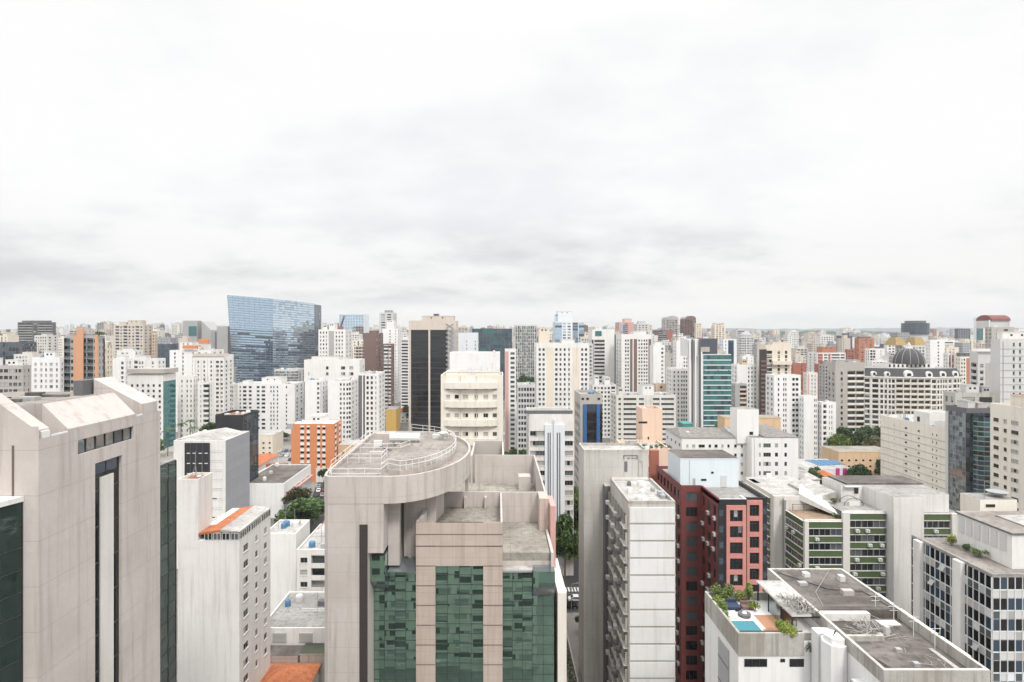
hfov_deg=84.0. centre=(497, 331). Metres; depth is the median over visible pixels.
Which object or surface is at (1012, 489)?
window
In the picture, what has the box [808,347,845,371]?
apartment tower
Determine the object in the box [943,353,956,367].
apartment tower
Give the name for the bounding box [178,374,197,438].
apartment tower
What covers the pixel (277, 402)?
apartment tower
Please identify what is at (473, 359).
apartment tower
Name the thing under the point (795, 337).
apartment block
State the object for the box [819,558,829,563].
window
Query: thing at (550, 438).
apartment tower
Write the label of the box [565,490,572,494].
window
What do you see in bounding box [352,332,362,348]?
apartment block
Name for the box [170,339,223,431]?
apartment tower
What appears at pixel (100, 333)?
roof shrub
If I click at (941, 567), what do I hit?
open window
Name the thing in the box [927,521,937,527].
window
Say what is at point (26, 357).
apartment block
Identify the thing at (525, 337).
office tower
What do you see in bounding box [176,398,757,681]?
ground
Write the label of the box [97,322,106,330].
apartment block
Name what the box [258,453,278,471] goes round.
house
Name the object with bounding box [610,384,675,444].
apartment tower
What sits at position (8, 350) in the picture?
office block
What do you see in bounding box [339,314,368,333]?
glass tower
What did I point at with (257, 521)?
attic window
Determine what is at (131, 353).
apartment block
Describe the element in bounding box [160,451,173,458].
house
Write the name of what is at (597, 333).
attic window
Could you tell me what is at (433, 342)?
office tower
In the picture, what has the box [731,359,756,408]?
apartment tower
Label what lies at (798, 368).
office block
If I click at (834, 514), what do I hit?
roof shrub
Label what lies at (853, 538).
window
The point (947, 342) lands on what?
apartment block
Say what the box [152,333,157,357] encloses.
apartment tower
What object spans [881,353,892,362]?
apartment block
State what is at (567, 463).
window
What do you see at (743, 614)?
fire pit
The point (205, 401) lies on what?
apartment tower
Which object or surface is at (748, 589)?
planter bush
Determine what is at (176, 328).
apartment block
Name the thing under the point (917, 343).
apartment tower
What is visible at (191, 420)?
palm tree
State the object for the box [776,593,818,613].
dry creeper
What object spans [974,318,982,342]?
glass tower
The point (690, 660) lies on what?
square window
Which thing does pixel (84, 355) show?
apartment tower
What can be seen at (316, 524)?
avenue road
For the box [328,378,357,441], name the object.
apartment tower
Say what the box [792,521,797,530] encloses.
window
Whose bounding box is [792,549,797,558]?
window
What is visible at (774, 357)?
apartment tower
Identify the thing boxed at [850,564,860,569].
window
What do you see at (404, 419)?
house
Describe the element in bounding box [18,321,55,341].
apartment tower
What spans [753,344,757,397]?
apartment tower
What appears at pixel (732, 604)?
daybed
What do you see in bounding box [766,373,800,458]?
apartment tower
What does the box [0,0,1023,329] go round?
sky
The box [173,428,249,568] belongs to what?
apartment tower
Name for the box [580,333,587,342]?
apartment block
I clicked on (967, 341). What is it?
apartment block
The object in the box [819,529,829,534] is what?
window
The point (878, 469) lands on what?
broadleaf tree
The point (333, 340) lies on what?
apartment tower
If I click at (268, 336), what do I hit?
glass tower
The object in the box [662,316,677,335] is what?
apartment tower
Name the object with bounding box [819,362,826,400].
apartment block
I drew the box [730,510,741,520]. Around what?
window
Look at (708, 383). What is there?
office tower
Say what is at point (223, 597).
apartment tower
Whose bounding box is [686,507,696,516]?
square window
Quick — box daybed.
[722,598,741,611]
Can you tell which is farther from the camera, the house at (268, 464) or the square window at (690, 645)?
the house at (268, 464)
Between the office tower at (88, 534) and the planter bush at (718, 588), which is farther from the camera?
the planter bush at (718, 588)
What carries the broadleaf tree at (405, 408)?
on the ground
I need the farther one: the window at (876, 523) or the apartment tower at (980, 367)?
the apartment tower at (980, 367)
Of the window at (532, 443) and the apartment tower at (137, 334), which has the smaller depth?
the window at (532, 443)
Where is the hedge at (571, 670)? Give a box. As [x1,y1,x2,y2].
[567,643,575,681]
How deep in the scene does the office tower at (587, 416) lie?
205.15 m
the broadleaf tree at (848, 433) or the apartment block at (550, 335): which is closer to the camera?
the broadleaf tree at (848, 433)
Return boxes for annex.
[270,591,324,644]
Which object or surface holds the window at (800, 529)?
in the office block at (865, 538)
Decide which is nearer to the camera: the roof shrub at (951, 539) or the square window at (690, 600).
the roof shrub at (951, 539)
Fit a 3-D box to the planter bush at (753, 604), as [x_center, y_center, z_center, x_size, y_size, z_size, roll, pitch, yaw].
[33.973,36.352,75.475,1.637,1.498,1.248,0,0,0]
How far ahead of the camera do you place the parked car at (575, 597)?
157.77 m
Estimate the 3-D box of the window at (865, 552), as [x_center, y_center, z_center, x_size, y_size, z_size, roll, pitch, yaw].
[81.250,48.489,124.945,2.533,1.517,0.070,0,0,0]
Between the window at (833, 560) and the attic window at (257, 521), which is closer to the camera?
the attic window at (257, 521)
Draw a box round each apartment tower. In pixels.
[0,358,30,392]
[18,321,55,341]
[32,352,63,391]
[64,329,104,391]
[105,336,112,376]
[113,353,131,383]
[114,320,152,358]
[133,353,165,367]
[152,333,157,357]
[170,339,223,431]
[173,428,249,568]
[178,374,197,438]
[178,451,270,681]
[192,350,233,422]
[198,381,212,431]
[217,326,230,353]
[232,378,237,409]
[238,376,303,433]
[270,510,309,614]
[274,368,303,380]
[287,413,341,481]
[296,519,324,590]
[304,356,364,379]
[304,378,327,418]
[318,323,351,358]
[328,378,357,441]
[358,368,384,439]
[363,329,382,370]
[379,310,396,332]
[382,320,401,402]
[383,343,393,422]
[401,335,408,407]
[441,366,504,451]
[450,350,499,371]
[505,342,515,451]
[517,382,534,454]
[526,407,573,575]
[534,328,588,413]
[588,329,613,382]
[589,375,615,437]
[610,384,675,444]
[615,318,633,333]
[616,331,650,391]
[616,436,669,477]
[634,321,648,333]
[636,399,661,442]
[650,342,664,384]
[653,330,672,341]
[653,382,665,391]
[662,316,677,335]
[666,363,686,426]
[666,407,799,483]
[673,337,686,367]
[680,316,695,337]
[694,323,701,337]
[711,323,725,348]
[719,339,736,363]
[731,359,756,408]
[731,382,746,406]
[736,329,753,363]
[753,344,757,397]
[758,342,791,414]
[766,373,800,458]
[799,390,817,458]
[803,368,817,395]
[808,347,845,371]
[818,401,835,458]
[827,360,864,439]
[845,349,853,359]
[854,337,873,361]
[865,342,962,427]
[865,348,884,365]
[880,406,944,492]
[884,337,925,359]
[884,345,894,355]
[926,340,944,366]
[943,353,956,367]
[943,384,993,410]
[955,353,969,383]
[970,349,989,385]
[976,315,1013,348]
[990,330,1023,402]
[990,394,1023,510]
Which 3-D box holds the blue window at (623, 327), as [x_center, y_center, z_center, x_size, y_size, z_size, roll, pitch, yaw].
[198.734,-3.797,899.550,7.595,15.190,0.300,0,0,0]
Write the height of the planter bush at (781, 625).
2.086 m
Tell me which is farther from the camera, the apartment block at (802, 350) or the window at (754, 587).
the apartment block at (802, 350)
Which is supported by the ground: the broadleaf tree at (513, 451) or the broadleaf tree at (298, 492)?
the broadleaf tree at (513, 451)
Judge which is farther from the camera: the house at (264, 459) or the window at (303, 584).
the house at (264, 459)
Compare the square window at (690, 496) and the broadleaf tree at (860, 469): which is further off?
the broadleaf tree at (860, 469)
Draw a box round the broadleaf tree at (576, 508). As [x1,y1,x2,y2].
[574,486,578,532]
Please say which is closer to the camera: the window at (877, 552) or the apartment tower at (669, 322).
the window at (877, 552)
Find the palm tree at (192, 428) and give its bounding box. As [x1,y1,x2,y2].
[185,426,200,433]
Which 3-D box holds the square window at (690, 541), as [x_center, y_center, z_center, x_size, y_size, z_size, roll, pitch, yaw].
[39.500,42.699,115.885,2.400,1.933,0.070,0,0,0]
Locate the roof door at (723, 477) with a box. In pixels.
[721,475,726,486]
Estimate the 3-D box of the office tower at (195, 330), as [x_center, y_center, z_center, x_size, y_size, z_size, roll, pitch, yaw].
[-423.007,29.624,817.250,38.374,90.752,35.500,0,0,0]
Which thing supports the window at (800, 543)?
in the office block at (865, 538)
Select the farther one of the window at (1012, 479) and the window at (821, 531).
the window at (1012, 479)
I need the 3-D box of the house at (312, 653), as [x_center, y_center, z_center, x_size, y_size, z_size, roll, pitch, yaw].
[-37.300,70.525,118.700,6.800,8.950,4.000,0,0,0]
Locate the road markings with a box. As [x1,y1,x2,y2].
[565,587,578,591]
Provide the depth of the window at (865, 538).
124.97 m
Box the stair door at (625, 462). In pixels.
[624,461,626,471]
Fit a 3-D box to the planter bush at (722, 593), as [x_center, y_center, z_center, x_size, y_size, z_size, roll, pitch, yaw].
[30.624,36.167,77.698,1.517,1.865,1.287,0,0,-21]
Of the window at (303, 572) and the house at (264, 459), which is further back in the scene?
the house at (264, 459)
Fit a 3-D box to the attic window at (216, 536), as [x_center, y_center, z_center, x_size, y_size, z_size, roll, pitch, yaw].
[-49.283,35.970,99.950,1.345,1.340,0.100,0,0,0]
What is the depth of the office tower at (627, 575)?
106.82 m
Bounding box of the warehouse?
[250,463,313,517]
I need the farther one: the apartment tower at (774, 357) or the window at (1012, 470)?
the apartment tower at (774, 357)
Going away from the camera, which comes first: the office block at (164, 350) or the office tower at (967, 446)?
the office tower at (967, 446)
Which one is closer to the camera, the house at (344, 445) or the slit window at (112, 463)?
the slit window at (112, 463)
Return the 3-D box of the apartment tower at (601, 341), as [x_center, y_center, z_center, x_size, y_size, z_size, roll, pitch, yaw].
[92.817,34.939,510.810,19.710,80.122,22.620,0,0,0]
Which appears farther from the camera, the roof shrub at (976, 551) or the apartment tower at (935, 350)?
the apartment tower at (935, 350)
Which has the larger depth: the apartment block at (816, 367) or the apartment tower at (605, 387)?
the apartment block at (816, 367)
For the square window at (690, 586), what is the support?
in the office tower at (721, 524)
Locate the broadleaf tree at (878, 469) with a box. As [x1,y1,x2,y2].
[874,459,880,474]
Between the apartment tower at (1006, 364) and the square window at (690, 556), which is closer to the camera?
the square window at (690, 556)
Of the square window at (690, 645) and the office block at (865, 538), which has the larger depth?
the office block at (865, 538)
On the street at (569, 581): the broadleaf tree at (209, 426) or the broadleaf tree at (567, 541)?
the broadleaf tree at (567, 541)
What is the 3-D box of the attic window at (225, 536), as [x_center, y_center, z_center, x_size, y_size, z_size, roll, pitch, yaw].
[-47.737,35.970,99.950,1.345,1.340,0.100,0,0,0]
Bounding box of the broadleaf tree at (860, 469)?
[846,463,871,474]
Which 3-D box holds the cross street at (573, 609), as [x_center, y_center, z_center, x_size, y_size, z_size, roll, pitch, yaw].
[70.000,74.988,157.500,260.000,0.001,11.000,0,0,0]
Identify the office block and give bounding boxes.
[0,342,36,364]
[127,368,177,450]
[158,343,175,367]
[215,406,258,481]
[458,332,478,350]
[472,329,511,400]
[745,473,956,614]
[791,362,805,394]
[911,481,1023,681]
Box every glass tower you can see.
[227,295,320,382]
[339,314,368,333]
[553,311,583,341]
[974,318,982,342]
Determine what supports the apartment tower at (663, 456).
on the ground
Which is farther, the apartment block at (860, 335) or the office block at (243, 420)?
the apartment block at (860, 335)
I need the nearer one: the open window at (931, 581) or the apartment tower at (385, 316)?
the open window at (931, 581)
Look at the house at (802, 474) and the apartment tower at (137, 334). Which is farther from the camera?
the apartment tower at (137, 334)
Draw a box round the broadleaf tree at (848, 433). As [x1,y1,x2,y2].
[836,427,859,445]
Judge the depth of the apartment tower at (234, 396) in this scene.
401.76 m
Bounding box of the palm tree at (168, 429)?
[161,428,173,455]
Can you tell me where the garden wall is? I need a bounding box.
[567,633,578,681]
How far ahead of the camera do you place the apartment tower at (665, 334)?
880.00 m
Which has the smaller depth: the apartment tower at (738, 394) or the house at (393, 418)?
the apartment tower at (738, 394)
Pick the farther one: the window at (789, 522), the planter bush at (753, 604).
the window at (789, 522)
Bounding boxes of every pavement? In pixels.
[298,482,317,519]
[567,613,580,681]
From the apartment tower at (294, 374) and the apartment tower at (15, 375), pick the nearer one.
the apartment tower at (15, 375)
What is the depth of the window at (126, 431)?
56.07 m
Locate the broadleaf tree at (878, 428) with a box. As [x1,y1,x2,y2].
[874,426,880,437]
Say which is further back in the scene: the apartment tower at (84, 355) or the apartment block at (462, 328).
the apartment block at (462, 328)
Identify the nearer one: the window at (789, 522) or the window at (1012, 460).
the window at (789, 522)
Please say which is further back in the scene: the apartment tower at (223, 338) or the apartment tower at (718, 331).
the apartment tower at (718, 331)
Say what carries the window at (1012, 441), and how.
in the apartment tower at (1007, 447)
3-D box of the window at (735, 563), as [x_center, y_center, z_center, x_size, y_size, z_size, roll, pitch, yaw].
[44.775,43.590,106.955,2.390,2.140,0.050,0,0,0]
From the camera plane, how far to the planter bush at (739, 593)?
77.84 m
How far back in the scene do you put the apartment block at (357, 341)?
584.05 m
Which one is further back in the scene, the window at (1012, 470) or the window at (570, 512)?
the window at (1012, 470)
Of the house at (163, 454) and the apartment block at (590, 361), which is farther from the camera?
the apartment block at (590, 361)
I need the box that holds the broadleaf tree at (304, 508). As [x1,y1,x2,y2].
[274,497,320,522]
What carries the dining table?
on the apartment block at (853, 629)
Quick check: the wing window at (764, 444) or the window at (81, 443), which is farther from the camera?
the wing window at (764, 444)
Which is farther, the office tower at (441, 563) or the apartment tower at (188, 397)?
the apartment tower at (188, 397)
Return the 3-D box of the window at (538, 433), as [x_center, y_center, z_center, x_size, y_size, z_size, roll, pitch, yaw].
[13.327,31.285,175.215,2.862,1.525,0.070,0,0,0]
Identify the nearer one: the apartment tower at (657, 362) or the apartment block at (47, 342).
the apartment tower at (657, 362)
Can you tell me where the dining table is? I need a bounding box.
[782,609,797,625]
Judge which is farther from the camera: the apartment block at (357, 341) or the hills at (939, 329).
the hills at (939, 329)
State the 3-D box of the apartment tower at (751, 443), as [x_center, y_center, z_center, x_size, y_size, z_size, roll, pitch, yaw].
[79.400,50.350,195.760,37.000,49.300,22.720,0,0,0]
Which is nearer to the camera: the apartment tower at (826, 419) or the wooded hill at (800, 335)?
the apartment tower at (826, 419)
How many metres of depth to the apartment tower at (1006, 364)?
255.00 m
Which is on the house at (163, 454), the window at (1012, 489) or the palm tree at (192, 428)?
the palm tree at (192, 428)
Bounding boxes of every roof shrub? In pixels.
[94,331,106,334]
[830,498,837,502]
[831,512,840,518]
[945,533,956,544]
[962,544,970,550]
[970,547,988,556]
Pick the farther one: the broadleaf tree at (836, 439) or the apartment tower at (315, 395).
the apartment tower at (315, 395)
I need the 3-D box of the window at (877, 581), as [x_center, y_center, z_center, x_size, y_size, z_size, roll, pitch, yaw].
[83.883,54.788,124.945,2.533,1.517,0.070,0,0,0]
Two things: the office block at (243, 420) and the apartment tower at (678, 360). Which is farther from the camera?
the apartment tower at (678, 360)
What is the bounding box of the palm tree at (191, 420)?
[183,419,196,426]
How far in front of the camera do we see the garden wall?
128.69 m
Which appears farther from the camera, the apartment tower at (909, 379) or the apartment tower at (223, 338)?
the apartment tower at (223, 338)
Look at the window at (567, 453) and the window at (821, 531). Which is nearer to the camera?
the window at (821, 531)
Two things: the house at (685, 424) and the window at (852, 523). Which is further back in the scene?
the house at (685, 424)
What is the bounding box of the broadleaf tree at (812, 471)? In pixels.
[808,467,823,484]
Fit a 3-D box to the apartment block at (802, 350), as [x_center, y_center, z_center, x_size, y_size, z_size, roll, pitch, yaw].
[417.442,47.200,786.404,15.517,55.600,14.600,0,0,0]
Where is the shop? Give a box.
[798,459,848,474]
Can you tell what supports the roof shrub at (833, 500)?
on the office block at (865, 538)
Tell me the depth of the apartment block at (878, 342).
1037.41 m
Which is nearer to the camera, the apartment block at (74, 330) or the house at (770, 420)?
the house at (770, 420)
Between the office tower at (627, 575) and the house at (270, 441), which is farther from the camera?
the house at (270, 441)
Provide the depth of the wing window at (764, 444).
184.56 m
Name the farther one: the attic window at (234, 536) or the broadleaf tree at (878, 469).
the broadleaf tree at (878, 469)
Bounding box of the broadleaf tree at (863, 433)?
[853,426,876,445]
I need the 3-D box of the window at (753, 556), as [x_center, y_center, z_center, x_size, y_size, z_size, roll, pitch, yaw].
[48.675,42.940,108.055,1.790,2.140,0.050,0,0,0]
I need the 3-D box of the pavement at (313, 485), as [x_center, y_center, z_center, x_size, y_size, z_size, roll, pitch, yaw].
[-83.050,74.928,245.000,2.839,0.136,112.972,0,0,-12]
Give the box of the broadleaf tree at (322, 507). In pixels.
[309,497,324,522]
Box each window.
[78,439,85,453]
[86,436,95,451]
[95,457,118,673]
[96,433,105,448]
[106,431,114,445]
[115,429,122,442]
[123,427,130,440]
[189,326,196,335]
[204,533,211,539]
[213,533,220,539]
[222,533,229,539]
[231,533,238,539]
[240,524,250,539]
[251,516,260,530]
[261,509,270,522]
[301,558,306,562]
[301,570,306,574]
[301,582,306,586]
[530,431,535,435]
[530,441,535,445]
[536,431,544,435]
[536,441,544,445]
[536,451,544,455]
[537,461,544,465]
[565,431,572,435]
[565,441,572,445]
[565,451,572,455]
[565,461,572,465]
[565,471,572,474]
[565,481,572,484]
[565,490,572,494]
[565,500,572,504]
[565,510,572,514]
[595,331,601,335]
[621,325,625,333]
[686,492,696,501]
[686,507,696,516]
[686,522,696,530]
[686,537,696,545]
[686,552,696,560]
[686,567,696,575]
[686,582,696,590]
[686,596,696,605]
[686,611,696,619]
[686,626,696,634]
[686,641,696,649]
[686,656,696,664]
[686,671,696,679]
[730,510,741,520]
[730,526,741,536]
[730,542,741,552]
[730,558,741,568]
[730,575,741,584]
[744,659,766,666]
[750,505,757,515]
[750,521,758,531]
[750,537,758,547]
[750,553,758,563]
[750,569,758,578]
[752,585,756,591]
[763,443,770,446]
[763,453,770,456]
[763,462,770,465]
[786,518,791,526]
[786,531,791,540]
[786,545,791,553]
[786,558,791,567]
[790,659,803,666]
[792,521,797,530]
[792,535,797,544]
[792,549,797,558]
[798,525,802,533]
[798,539,802,547]
[809,529,818,535]
[809,543,818,549]
[809,558,818,563]
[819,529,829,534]
[819,543,829,549]
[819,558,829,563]
[831,529,841,535]
[831,543,841,549]
[831,558,841,563]
[850,521,860,526]
[850,535,860,541]
[850,549,860,555]
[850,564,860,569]
[862,521,872,526]
[862,535,872,541]
[862,549,872,555]
[862,564,872,569]
[862,578,872,584]
[874,521,884,526]
[874,535,884,541]
[874,549,884,555]
[874,564,884,569]
[874,578,884,584]
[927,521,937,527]
[927,578,934,585]
[938,521,948,527]
[938,564,945,570]
[971,642,979,650]
[1011,420,1018,425]
[1011,430,1018,434]
[1011,439,1018,444]
[1011,449,1018,454]
[1011,458,1018,463]
[1011,468,1018,473]
[1011,477,1018,482]
[1011,487,1018,492]
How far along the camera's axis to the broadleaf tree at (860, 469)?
257.51 m
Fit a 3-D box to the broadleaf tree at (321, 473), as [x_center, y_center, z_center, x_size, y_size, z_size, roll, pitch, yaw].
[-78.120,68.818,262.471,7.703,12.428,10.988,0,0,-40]
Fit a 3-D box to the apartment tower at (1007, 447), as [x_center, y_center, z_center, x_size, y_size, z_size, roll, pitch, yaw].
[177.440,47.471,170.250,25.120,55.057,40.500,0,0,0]
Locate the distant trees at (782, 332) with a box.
[726,330,897,334]
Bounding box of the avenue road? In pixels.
[310,482,324,533]
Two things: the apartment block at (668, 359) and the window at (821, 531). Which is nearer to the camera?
the window at (821, 531)
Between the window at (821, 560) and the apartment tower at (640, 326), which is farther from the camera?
the apartment tower at (640, 326)
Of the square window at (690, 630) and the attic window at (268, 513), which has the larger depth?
the square window at (690, 630)
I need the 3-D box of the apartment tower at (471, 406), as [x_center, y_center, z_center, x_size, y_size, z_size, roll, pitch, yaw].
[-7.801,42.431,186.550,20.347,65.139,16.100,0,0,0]
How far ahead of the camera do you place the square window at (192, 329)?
799.54 m
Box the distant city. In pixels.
[0,321,973,383]
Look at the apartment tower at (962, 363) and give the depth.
450.00 m
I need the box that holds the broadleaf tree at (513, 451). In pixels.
[504,448,516,454]
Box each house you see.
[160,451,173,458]
[258,430,283,454]
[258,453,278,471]
[260,663,320,681]
[266,463,287,467]
[270,645,303,662]
[299,643,324,681]
[338,440,362,460]
[386,406,400,430]
[401,408,408,422]
[678,421,692,426]
[717,415,780,429]
[798,470,821,483]
[817,470,838,501]
[821,446,880,474]
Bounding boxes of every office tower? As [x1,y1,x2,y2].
[0,377,176,681]
[183,321,216,347]
[324,421,566,681]
[409,314,457,431]
[514,325,536,398]
[574,387,601,533]
[579,443,675,681]
[649,449,766,681]
[680,338,730,426]
[901,321,929,341]
[945,399,989,510]
[954,329,969,338]
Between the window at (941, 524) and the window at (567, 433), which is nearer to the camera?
the window at (941, 524)
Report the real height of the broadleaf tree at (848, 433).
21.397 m
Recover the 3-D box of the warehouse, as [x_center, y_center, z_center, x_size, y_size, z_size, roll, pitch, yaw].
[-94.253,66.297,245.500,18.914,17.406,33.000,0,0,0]
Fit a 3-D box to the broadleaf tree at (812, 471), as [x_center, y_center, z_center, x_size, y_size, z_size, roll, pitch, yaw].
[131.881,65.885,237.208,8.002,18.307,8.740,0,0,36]
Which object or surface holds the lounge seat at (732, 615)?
on the apartment block at (853, 629)
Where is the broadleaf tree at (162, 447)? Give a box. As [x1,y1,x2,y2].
[160,439,164,450]
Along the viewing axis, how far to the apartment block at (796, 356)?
547.44 m
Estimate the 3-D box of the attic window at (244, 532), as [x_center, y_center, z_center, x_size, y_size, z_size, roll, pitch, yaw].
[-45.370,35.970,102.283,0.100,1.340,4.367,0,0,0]
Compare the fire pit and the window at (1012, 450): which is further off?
the window at (1012, 450)
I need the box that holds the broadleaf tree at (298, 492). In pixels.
[281,486,312,506]
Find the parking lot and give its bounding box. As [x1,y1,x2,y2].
[276,446,290,463]
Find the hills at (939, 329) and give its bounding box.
[2,327,971,335]
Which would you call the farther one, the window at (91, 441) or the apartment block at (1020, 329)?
the apartment block at (1020, 329)
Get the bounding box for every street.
[562,555,578,592]
[567,593,578,611]
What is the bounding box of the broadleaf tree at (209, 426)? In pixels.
[199,422,214,430]
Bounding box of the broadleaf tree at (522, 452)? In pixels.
[518,449,525,454]
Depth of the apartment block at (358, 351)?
557.57 m
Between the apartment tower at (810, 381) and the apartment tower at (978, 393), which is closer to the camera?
the apartment tower at (978, 393)
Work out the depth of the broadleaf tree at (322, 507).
222.27 m
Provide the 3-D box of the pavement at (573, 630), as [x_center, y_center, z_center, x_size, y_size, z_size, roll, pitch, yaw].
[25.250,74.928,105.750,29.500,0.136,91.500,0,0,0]
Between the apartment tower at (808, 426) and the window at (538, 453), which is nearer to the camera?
the window at (538, 453)
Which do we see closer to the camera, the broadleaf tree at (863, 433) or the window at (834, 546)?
the window at (834, 546)
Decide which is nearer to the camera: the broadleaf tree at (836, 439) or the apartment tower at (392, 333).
the broadleaf tree at (836, 439)
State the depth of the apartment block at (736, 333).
932.56 m
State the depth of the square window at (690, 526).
115.89 m
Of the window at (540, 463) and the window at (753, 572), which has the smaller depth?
the window at (753, 572)
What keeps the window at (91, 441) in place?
in the office tower at (88, 534)
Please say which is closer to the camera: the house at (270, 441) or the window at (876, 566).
the window at (876, 566)
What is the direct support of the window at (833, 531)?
in the office block at (865, 538)
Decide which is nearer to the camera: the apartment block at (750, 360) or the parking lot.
the parking lot
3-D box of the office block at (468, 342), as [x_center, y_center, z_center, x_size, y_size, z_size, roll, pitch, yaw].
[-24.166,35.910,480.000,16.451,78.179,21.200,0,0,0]
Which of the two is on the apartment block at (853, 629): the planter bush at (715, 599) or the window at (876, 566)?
the planter bush at (715, 599)
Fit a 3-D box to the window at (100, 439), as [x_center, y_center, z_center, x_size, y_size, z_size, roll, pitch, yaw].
[-36.545,10.025,52.325,0.090,1.250,1.250,0,0,0]
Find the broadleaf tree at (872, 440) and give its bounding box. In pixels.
[861,435,880,446]
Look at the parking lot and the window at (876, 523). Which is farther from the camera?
the parking lot
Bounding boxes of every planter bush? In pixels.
[709,583,724,596]
[711,594,722,604]
[716,590,725,598]
[716,598,727,612]
[722,583,735,597]
[735,590,747,600]
[744,581,753,600]
[747,600,759,610]
[774,618,797,637]
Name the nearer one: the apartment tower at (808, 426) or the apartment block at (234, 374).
the apartment tower at (808, 426)
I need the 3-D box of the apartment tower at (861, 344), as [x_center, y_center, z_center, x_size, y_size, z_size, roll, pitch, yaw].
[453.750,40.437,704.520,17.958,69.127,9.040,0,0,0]
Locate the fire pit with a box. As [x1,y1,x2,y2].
[738,610,750,618]
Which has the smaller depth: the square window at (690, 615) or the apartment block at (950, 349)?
the square window at (690, 615)
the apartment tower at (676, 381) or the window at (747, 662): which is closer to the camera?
the window at (747, 662)
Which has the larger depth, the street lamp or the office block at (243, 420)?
the office block at (243, 420)
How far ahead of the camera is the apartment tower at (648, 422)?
172.00 m
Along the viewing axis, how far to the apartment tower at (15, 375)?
262.20 m
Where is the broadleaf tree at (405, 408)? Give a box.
[402,405,408,416]
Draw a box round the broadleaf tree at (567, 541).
[556,512,578,578]
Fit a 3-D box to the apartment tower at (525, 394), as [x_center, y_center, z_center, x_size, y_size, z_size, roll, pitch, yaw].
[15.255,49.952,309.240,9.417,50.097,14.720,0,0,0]
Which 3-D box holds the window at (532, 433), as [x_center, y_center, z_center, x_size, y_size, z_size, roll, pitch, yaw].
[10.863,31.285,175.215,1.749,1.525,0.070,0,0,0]
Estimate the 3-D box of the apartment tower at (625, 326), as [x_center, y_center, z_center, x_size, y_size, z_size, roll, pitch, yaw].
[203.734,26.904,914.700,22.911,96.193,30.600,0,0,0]
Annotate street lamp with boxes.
[571,583,578,613]
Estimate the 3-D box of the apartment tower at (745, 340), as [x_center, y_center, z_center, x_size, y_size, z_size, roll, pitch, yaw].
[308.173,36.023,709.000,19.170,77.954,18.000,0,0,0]
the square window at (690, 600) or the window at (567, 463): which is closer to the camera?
the square window at (690, 600)
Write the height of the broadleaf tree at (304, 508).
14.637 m
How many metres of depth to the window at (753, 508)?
108.07 m
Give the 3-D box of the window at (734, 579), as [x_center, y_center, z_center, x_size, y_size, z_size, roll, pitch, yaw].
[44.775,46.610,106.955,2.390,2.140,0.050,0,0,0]
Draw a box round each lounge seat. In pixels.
[724,610,737,619]
[740,601,752,609]
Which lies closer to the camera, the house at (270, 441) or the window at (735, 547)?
the window at (735, 547)
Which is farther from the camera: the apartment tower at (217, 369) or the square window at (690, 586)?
the apartment tower at (217, 369)
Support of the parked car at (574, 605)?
on the cross street at (573, 609)
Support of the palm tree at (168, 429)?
on the house at (163, 454)
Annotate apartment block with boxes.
[0,332,18,341]
[14,352,41,391]
[34,334,57,355]
[58,336,63,356]
[64,324,74,333]
[69,328,91,335]
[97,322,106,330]
[100,334,113,357]
[117,348,141,368]
[153,329,164,337]
[171,323,182,337]
[234,367,235,382]
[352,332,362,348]
[353,338,362,358]
[355,344,362,358]
[458,325,467,332]
[549,331,552,341]
[579,341,592,381]
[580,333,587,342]
[665,350,672,383]
[705,568,989,681]
[732,329,747,338]
[739,354,753,363]
[772,330,779,334]
[785,330,798,347]
[791,346,807,371]
[791,351,805,362]
[804,332,819,342]
[814,361,826,400]
[816,335,833,343]
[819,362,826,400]
[854,333,866,337]
[867,359,886,365]
[875,339,884,344]
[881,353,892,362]
[937,338,953,344]
[945,345,958,352]
[956,339,975,348]
[975,340,984,348]
[1014,328,1023,331]
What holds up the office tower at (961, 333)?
on the ground
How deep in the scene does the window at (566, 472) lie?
175.21 m
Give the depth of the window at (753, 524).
108.07 m
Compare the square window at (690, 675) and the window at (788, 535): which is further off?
the window at (788, 535)
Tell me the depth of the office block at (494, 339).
620.00 m
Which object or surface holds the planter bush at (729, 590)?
on the apartment block at (853, 629)
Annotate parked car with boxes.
[567,601,577,608]
[568,594,578,600]
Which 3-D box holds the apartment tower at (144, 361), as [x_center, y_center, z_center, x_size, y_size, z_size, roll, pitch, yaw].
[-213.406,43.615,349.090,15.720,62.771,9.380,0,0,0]
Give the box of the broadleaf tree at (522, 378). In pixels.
[516,374,531,382]
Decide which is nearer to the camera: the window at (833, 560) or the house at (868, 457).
the window at (833, 560)
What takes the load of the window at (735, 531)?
in the office tower at (721, 524)
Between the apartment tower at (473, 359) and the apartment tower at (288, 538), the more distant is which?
the apartment tower at (473, 359)
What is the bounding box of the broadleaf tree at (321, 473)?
[317,468,326,487]
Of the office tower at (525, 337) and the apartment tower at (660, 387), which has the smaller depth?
the apartment tower at (660, 387)
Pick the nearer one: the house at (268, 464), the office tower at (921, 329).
the house at (268, 464)
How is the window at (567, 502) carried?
in the apartment tower at (550, 438)
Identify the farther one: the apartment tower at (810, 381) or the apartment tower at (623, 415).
the apartment tower at (810, 381)
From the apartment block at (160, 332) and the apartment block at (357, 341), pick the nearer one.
the apartment block at (357, 341)
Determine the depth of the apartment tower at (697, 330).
900.00 m
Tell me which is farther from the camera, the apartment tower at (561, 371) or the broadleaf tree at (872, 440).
the apartment tower at (561, 371)
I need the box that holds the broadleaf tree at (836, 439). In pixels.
[825,433,852,445]
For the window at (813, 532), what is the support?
in the office block at (865, 538)
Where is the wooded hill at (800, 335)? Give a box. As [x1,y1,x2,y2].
[730,331,835,337]
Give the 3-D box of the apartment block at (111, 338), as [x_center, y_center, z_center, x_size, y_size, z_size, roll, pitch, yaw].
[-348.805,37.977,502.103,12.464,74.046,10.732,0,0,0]

